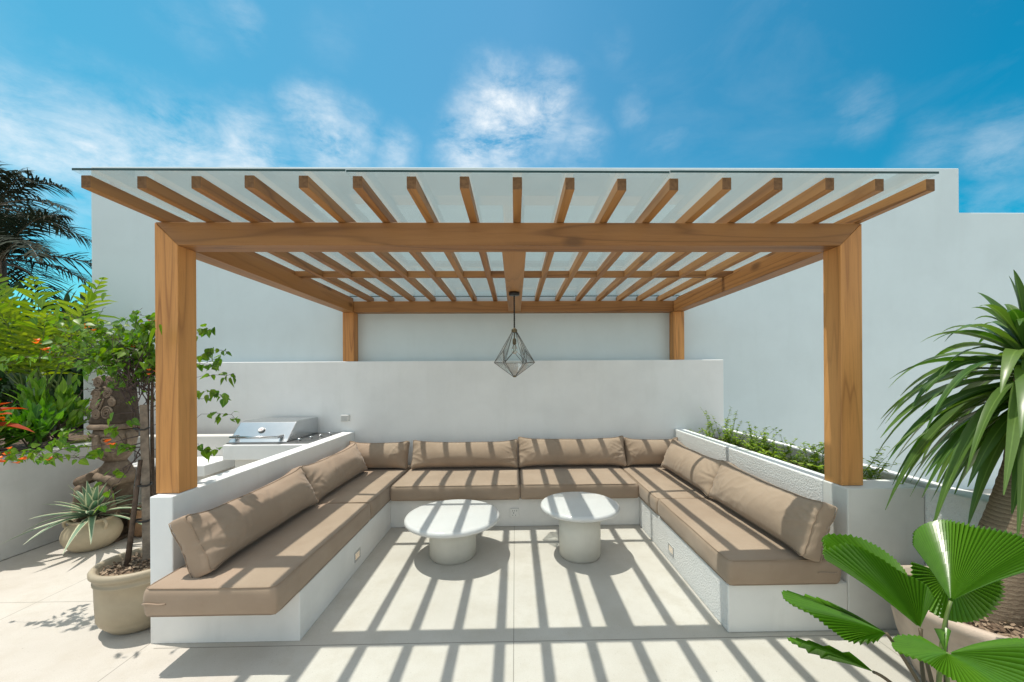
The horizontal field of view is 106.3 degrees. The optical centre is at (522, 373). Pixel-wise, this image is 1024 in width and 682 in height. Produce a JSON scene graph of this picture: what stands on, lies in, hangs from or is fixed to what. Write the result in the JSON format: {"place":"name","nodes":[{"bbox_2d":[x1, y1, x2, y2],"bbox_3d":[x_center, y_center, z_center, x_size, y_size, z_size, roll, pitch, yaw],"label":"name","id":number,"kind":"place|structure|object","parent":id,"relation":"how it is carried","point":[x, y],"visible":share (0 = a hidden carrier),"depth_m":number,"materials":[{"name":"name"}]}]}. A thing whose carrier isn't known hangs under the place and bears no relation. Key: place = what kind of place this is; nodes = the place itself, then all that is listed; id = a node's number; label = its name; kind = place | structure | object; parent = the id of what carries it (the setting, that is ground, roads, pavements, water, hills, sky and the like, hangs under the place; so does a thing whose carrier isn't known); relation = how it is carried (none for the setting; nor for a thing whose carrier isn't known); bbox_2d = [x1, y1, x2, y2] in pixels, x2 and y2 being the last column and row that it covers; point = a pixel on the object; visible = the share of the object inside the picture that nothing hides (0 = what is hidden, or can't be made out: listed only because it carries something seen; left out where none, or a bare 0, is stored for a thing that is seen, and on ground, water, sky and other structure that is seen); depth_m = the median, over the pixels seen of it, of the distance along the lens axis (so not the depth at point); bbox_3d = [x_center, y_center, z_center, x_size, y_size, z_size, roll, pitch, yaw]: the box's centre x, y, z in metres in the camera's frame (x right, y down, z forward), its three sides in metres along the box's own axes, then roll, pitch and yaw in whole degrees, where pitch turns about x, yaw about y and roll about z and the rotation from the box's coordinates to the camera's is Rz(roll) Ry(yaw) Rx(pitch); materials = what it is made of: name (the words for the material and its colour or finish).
{"place":"outdoors","nodes":[
{"label":"outdoors","id":0,"kind":"place"},
{"bbox_2d":[0,423,90,455],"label":"garden bed","id":1,"kind":"object","parent":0,"point":[21,444],"visible":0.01,"depth_m":4.17,"materials":[{"name":"soil"}]},
{"bbox_2d":[0,419,21,447],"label":"shrub","id":2,"kind":"object","parent":1,"relation":"on","point":[9,430],"visible":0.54,"depth_m":3.39,"materials":[{"name":"green plant"}]},
{"bbox_2d":[0,435,21,463],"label":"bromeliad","id":3,"kind":"object","parent":1,"relation":"on","point":[7,449],"visible":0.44,"depth_m":3.27,"materials":[{"name":"green plant"}]},
{"bbox_2d":[0,399,22,440],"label":"shrub","id":4,"kind":"object","parent":1,"relation":"on","point":[14,405],"visible":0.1,"depth_m":3.66,"materials":[{"name":"green plant"}]},
{"bbox_2d":[0,379,32,431],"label":"cordyline","id":5,"kind":"object","parent":1,"relation":"on","point":[12,424],"visible":0.94,"depth_m":3.25,"materials":[{"name":"red plant"}]},
{"bbox_2d":[0,419,39,455],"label":"strap plant","id":6,"kind":"object","parent":1,"relation":"on","point":[1,428],"visible":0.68,"depth_m":3.27,"materials":[{"name":"green plant"}]},
{"bbox_2d":[0,397,69,450],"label":"croton shrub","id":7,"kind":"object","parent":1,"relation":"on","point":[39,417],"visible":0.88,"depth_m":3.48,"materials":[{"name":"green plant"}]},
{"bbox_2d":[0,323,87,407],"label":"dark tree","id":8,"kind":"object","parent":1,"relation":"on","point":[4,379],"visible":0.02,"depth_m":5.14,"materials":[{"name":"green plant"}]},
{"bbox_2d":[0,344,90,429],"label":"dark tree","id":9,"kind":"object","parent":1,"relation":"on","point":[11,385],"visible":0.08,"depth_m":4.82,"materials":[{"name":"green plant"}]},
{"bbox_2d":[0,201,91,310],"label":"tall palm","id":10,"kind":"object","parent":1,"relation":"on","point":[11,241],"visible":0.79,"depth_m":7.25,"materials":[{"name":"green plant"}]},
{"bbox_2d":[0,162,91,248],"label":"tall palm","id":11,"kind":"object","parent":1,"relation":"on","point":[9,187],"visible":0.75,"depth_m":8.54,"materials":[{"name":"green plant"}]},
{"bbox_2d":[1,368,91,446],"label":"croton shrub","id":12,"kind":"object","parent":1,"relation":"on","point":[65,396],"visible":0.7,"depth_m":3.84,"materials":[{"name":"green plant"}]},
{"bbox_2d":[1,281,91,401],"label":"dark tree","id":13,"kind":"object","parent":1,"relation":"on","point":[66,296],"visible":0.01,"depth_m":6.30,"materials":[{"name":"green plant"}]},
{"bbox_2d":[0,274,124,443],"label":"areca palm","id":14,"kind":"object","parent":1,"relation":"on","point":[22,334],"visible":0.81,"depth_m":3.89,"materials":[{"name":"green plant"}]},
{"bbox_2d":[45,409,86,437],"bbox_3d":[-4.841,0.510,3.893,0.477,0.444,0.603,0,0,36],"label":"shrub","id":15,"kind":"object","parent":1,"relation":"on","point":[62,420],"visible":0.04,"depth_m":3.99,"materials":[{"name":"green plant"}]},
{"bbox_2d":[71,431,91,451],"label":"spider plant","id":16,"kind":"object","parent":1,"relation":"on","point":[84,439],"visible":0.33,"depth_m":3.85,"materials":[{"name":"green plant"}]},
{"bbox_2d":[0,489,991,681],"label":"terrace","id":17,"kind":"structure","parent":0,"point":[517,604],"depth_m":2.22,"materials":[{"name":"concrete"}]},
{"bbox_2d":[59,512,123,552],"bbox_3d":[-3.777,1.380,3.370,0.384,0.285,0.375,0,0,-1],"label":"plant pot","id":18,"kind":"object","parent":17,"relation":"on","point":[107,530],"visible":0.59,"depth_m":3.27,"materials":[{"name":"beige ceramic"}]},
{"bbox_2d":[2,481,141,553],"bbox_3d":[-3.768,1.232,3.371,0.971,0.626,0.901,0,0,-1],"label":"agave","id":19,"kind":"object","parent":18,"relation":"in","point":[90,499],"visible":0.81,"depth_m":3.30,"materials":[{"name":"green plant"}]},
{"bbox_2d":[71,376,139,542],"bbox_3d":[-3.865,0.770,3.587,0.438,1.505,0.520,0,0,-1],"label":"carved statue","id":20,"kind":"object","parent":17,"relation":"on","point":[114,461],"visible":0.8,"depth_m":3.54,"materials":[{"name":"brown stone"}]},
{"bbox_2d":[0,434,234,560],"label":"retaining wall","id":21,"kind":"structure","parent":17,"relation":"on","point":[29,489],"depth_m":3.37,"materials":[{"name":"grey paint"}]},
{"bbox_2d":[87,547,150,634],"bbox_3d":[-2.327,1.323,2.356,0.464,0.381,0.464,0,0,-1],"label":"plant pot","id":22,"kind":"object","parent":17,"relation":"on","point":[118,587],"visible":0.59,"depth_m":2.18,"materials":[{"name":"beige ceramic"}]},
{"bbox_2d":[0,291,239,513],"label":"bougainvillea","id":23,"kind":"object","parent":22,"relation":"in","point":[109,352],"visible":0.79,"depth_m":2.43,"materials":[{"name":"green plant"}]},
{"bbox_2d":[124,404,152,566],"bbox_3d":[-2.380,0.704,2.387,0.103,1.022,0.130,0,0,-1],"label":"plant stake","id":24,"kind":"object","parent":22,"relation":"in","point":[143,472],"visible":0.88,"depth_m":2.39,"materials":[{"name":"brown wood"}]},
{"bbox_2d":[128,505,141,536],"bbox_3d":[-3.563,1.385,3.654,0.276,0.272,0.276,0,0,-1],"label":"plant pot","id":25,"kind":"object","parent":17,"relation":"on","point":[138,530],"visible":0.2,"depth_m":3.53,"materials":[{"name":"ceramic"}]},
{"bbox_2d":[132,456,234,504],"bbox_3d":[-3.580,1.216,4.011,0.840,0.610,0.437,0,0,-1],"label":"slab bench","id":26,"kind":"object","parent":17,"relation":"on","point":[215,465],"visible":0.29,"depth_m":3.95,"materials":[{"name":"white paint"}]},
{"bbox_2d":[150,432,353,583],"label":"wall","id":27,"kind":"structure","parent":17,"relation":"on","point":[166,509],"depth_m":2.46,"materials":[{"name":"white paint"}]},
{"bbox_2d":[223,444,305,467],"bbox_3d":[-2.572,1.114,4.211,0.884,0.802,0.719,0,0,-1],"label":"barbecue counter","id":28,"kind":"object","parent":17,"relation":"on","point":[242,454],"visible":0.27,"depth_m":3.85,"materials":[{"name":"white paint"}]},
{"bbox_2d":[226,417,341,443],"bbox_3d":[-2.574,0.606,4.208,0.875,0.212,0.688,0,0,-1],"label":"barbecue grill","id":29,"kind":"object","parent":28,"relation":"on","point":[285,430],"visible":0.98,"depth_m":4.04,"materials":[{"name":"metal"}]},
{"bbox_2d":[83,360,723,478],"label":"wall","id":30,"kind":"structure","parent":17,"relation":"on","point":[430,401],"depth_m":4.61,"materials":[{"name":"white paint"}]},
{"bbox_2d":[341,415,349,421],"bbox_3d":[-2.105,0.525,4.555,0.090,0.079,0.064,0,0,-1],"label":"junction box","id":31,"kind":"object","parent":30,"relation":"attached to","point":[345,418],"visible":1,"depth_m":4.53,"materials":[{"name":"white plastic"}]},
{"bbox_2d":[72,168,938,492],"bbox_3d":[-0.062,-0.146,3.289,4.131,1.640,2.955,0,0,-1],"label":"pergola","id":32,"kind":"object","parent":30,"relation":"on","point":[212,238],"visible":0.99,"depth_m":2.27,"materials":[{"name":"brown wood"}]},
{"bbox_2d":[494,291,534,376],"bbox_3d":[-0.074,-0.362,3.544,0.379,0.785,0.343,0,0,-1],"label":"pendant lamp","id":33,"kind":"object","parent":32,"relation":"hanging from","point":[513,294],"visible":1,"depth_m":3.53,"materials":[{"name":"black metal"}]},
{"bbox_2d":[404,499,499,564],"bbox_3d":[-0.578,1.333,3.189,0.780,0.340,0.780,0,0,-1],"label":"coffee table","id":34,"kind":"object","parent":17,"relation":"on","point":[450,529],"visible":1,"depth_m":3.04,"materials":[{"name":"white concrete"}]},
{"bbox_2d":[151,497,846,643],"bbox_3d":[-0.121,1.361,3.401,3.974,0.279,2.433,0,0,-1],"label":"masonry bench","id":35,"kind":"object","parent":17,"relation":"on","point":[761,608],"visible":0.34,"depth_m":2.23,"materials":[{"name":"paint"}]},
{"bbox_2d":[142,503,369,616],"bbox_3d":[-1.590,1.149,2.564,0.680,0.158,1.287,0,0,-1],"label":"seat cushion","id":36,"kind":"object","parent":35,"relation":"on","point":[277,569],"visible":0.91,"depth_m":2.10,"materials":[{"name":"beige fabric"}]},
{"bbox_2d":[168,467,318,577],"bbox_3d":[-1.757,0.920,2.572,0.249,0.344,1.112,0,0,-1],"label":"back cushion","id":37,"kind":"object","parent":36,"relation":"on","point":[210,540],"visible":1,"depth_m":2.25,"materials":[{"name":"beige fabric"}]},
{"bbox_2d":[354,547,360,562],"bbox_3d":[-1.269,1.392,2.946,0.010,0.072,0.104,0,0,-1],"label":"step light","id":38,"kind":"object","parent":35,"relation":"attached to","point":[357,554],"visible":1,"depth_m":2.94,"materials":[{"name":"grey plastic"}]},
{"bbox_2d":[318,465,410,518],"bbox_3d":[-1.634,1.148,3.894,0.718,0.160,1.390,0,0,-1],"label":"seat cushion","id":39,"kind":"object","parent":35,"relation":"on","point":[371,486],"visible":0.41,"depth_m":3.58,"materials":[{"name":"beige fabric"}]},
{"bbox_2d":[290,443,366,499],"bbox_3d":[-1.783,0.920,3.657,0.245,0.344,1.092,0,0,-1],"label":"back cushion","id":40,"kind":"object","parent":39,"relation":"on","point":[327,475],"visible":0.83,"depth_m":3.46,"materials":[{"name":"beige fabric"}]},
{"bbox_2d":[349,441,409,468],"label":"back cushion","id":41,"kind":"object","parent":39,"relation":"on","point":[385,455],"visible":0.81,"depth_m":4.27,"materials":[{"name":"beige fabric"}]},
{"bbox_2d":[390,467,519,500],"bbox_3d":[-0.657,1.143,4.145,1.263,0.159,0.929,0,0,-1],"label":"seat cushion","id":42,"kind":"object","parent":35,"relation":"on","point":[471,483],"visible":0.9,"depth_m":3.72,"materials":[{"name":"beige fabric"}]},
{"bbox_2d":[410,439,517,468],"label":"back cushion","id":43,"kind":"object","parent":42,"relation":"on","point":[426,454],"visible":1,"depth_m":4.27,"materials":[{"name":"beige fabric"}]},
{"bbox_2d":[510,508,518,516],"bbox_3d":[-0.079,1.363,3.767,0.086,0.086,0.014,0,0,-1],"label":"wall socket","id":44,"kind":"object","parent":35,"relation":"attached to","point":[514,512],"depth_m":3.76,"materials":[{"name":"white plastic"}]},
{"bbox_2d":[519,465,638,498],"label":"seat cushion","id":45,"kind":"object","parent":35,"relation":"on","point":[543,482],"visible":0.76,"depth_m":3.80,"materials":[{"name":"beige fabric"}]},
{"bbox_2d":[518,436,626,467],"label":"back cushion","id":46,"kind":"object","parent":45,"relation":"on","point":[561,452],"visible":1,"depth_m":4.31,"materials":[{"name":"beige fabric"}]},
{"bbox_2d":[620,464,708,514],"bbox_3d":[1.493,1.130,3.961,0.727,0.159,1.372,0,0,-1],"label":"seat cushion","id":47,"kind":"object","parent":35,"relation":"on","point":[656,483],"visible":0.48,"depth_m":3.67,"materials":[{"name":"beige fabric"}]},
{"bbox_2d":[624,437,677,465],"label":"back cushion","id":48,"kind":"object","parent":47,"relation":"on","point":[645,451],"visible":0.77,"depth_m":4.35,"materials":[{"name":"beige fabric"}]},
{"bbox_2d":[661,439,734,495],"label":"back cushion","id":49,"kind":"object","parent":47,"relation":"on","point":[698,470],"visible":0.86,"depth_m":3.54,"materials":[{"name":"beige fabric"}]},
{"bbox_2d":[668,542,673,556],"bbox_3d":[1.168,1.378,3.013,0.010,0.072,0.104,0,0,-1],"label":"step light","id":50,"kind":"object","parent":35,"relation":"attached to","point":[670,549],"visible":1,"depth_m":3.01,"materials":[{"name":"grey plastic"}]},
{"bbox_2d":[658,498,840,585],"bbox_3d":[1.490,1.131,2.728,0.668,0.158,1.106,0,0,-1],"label":"seat cushion","id":51,"kind":"object","parent":35,"relation":"on","point":[727,545],"visible":0.86,"depth_m":2.36,"materials":[{"name":"beige fabric"}]},
{"bbox_2d":[708,460,837,562],"bbox_3d":[1.666,0.898,2.697,0.247,0.350,1.072,0,0,-1],"label":"back cushion","id":52,"kind":"object","parent":51,"relation":"on","point":[800,524],"visible":1,"depth_m":2.39,"materials":[{"name":"beige fabric"}]},
{"bbox_2d":[91,167,1023,488],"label":"house wall","id":53,"kind":"structure","parent":17,"relation":"on","point":[935,261],"depth_m":4.80,"materials":[{"name":"white paint"}]},
{"bbox_2d":[540,492,619,563],"bbox_3d":[0.475,1.283,3.179,0.650,0.428,0.650,0,0,-1],"label":"coffee table","id":54,"kind":"object","parent":17,"relation":"on","point":[580,516],"visible":1,"depth_m":3.04,"materials":[{"name":"white concrete"}]},
{"bbox_2d":[674,428,989,628],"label":"planter wall","id":55,"kind":"structure","parent":17,"relation":"on","point":[863,513],"depth_m":2.23,"materials":[{"name":"white paint"}]},
{"bbox_2d":[704,411,715,437],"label":"weedy shrub","id":56,"kind":"object","parent":55,"relation":"on","point":[710,432],"visible":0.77,"depth_m":4.24,"materials":[{"name":"green plant"}]},
{"bbox_2d":[698,409,737,442],"bbox_3d":[2.064,0.538,3.967,0.423,0.441,0.371,0,0,-1],"label":"weedy shrub","id":57,"kind":"object","parent":55,"relation":"on","point":[726,425],"visible":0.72,"depth_m":4.03,"materials":[{"name":"green plant"}]},
{"bbox_2d":[718,420,746,447],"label":"weedy shrub","id":58,"kind":"object","parent":55,"relation":"on","point":[728,437],"visible":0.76,"depth_m":3.79,"materials":[{"name":"green plant"}]},
{"bbox_2d":[727,422,777,451],"bbox_3d":[2.142,0.604,3.515,0.422,0.309,0.334,0,0,-1],"label":"weedy shrub","id":59,"kind":"object","parent":55,"relation":"on","point":[747,443],"visible":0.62,"depth_m":3.58,"materials":[{"name":"green plant"}]},
{"bbox_2d":[741,428,781,456],"bbox_3d":[2.091,0.620,3.343,0.307,0.278,0.277,0,0,-40],"label":"weedy shrub","id":60,"kind":"object","parent":55,"relation":"on","point":[766,446],"visible":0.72,"depth_m":3.33,"materials":[{"name":"green plant"}]},
{"bbox_2d":[757,434,819,464],"bbox_3d":[2.131,0.630,3.122,0.315,0.257,0.411,0,0,-22],"label":"weedy shrub","id":61,"kind":"object","parent":55,"relation":"on","point":[781,457],"visible":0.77,"depth_m":3.11,"materials":[{"name":"green plant"}]},
{"bbox_2d":[790,442,823,473],"bbox_3d":[2.135,0.627,2.825,0.327,0.264,0.268,0,0,-31],"label":"weedy shrub","id":62,"kind":"object","parent":55,"relation":"on","point":[813,466],"visible":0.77,"depth_m":2.82,"materials":[{"name":"green plant"}]},
{"bbox_2d":[819,445,896,479],"bbox_3d":[2.201,0.615,2.589,0.420,0.287,0.377,0,0,-1],"label":"weedy shrub","id":63,"kind":"object","parent":55,"relation":"on","point":[868,474],"visible":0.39,"depth_m":2.51,"materials":[{"name":"green plant"}]},
{"bbox_2d":[890,565,1023,681],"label":"plant pot","id":64,"kind":"object","parent":17,"relation":"on","point":[963,634],"visible":0.14,"depth_m":1.67,"materials":[{"name":"ceramic"}]},
{"bbox_2d":[875,270,1023,627],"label":"dracaena palm","id":65,"kind":"object","parent":64,"relation":"in","point":[981,438],"visible":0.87,"depth_m":1.83,"materials":[{"name":"green plant"}]},
{"bbox_2d":[0,0,1023,312],"label":"sky","id":66,"kind":"structure","parent":0,"point":[84,83],"materials":[{"name":"blue"}]},
{"bbox_3d":[1.483,1.359,1.328,0.360,0.266,0.360,0,0,-1],"label":"plant pot","id":67,"kind":"object","parent":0,"visible":0},
{"bbox_2d":[781,519,1023,681],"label":"fan palm","id":68,"kind":"object","parent":67,"relation":"in","point":[965,573],"visible":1,"depth_m":1.42,"materials":[{"name":"green plant"}]}
]}

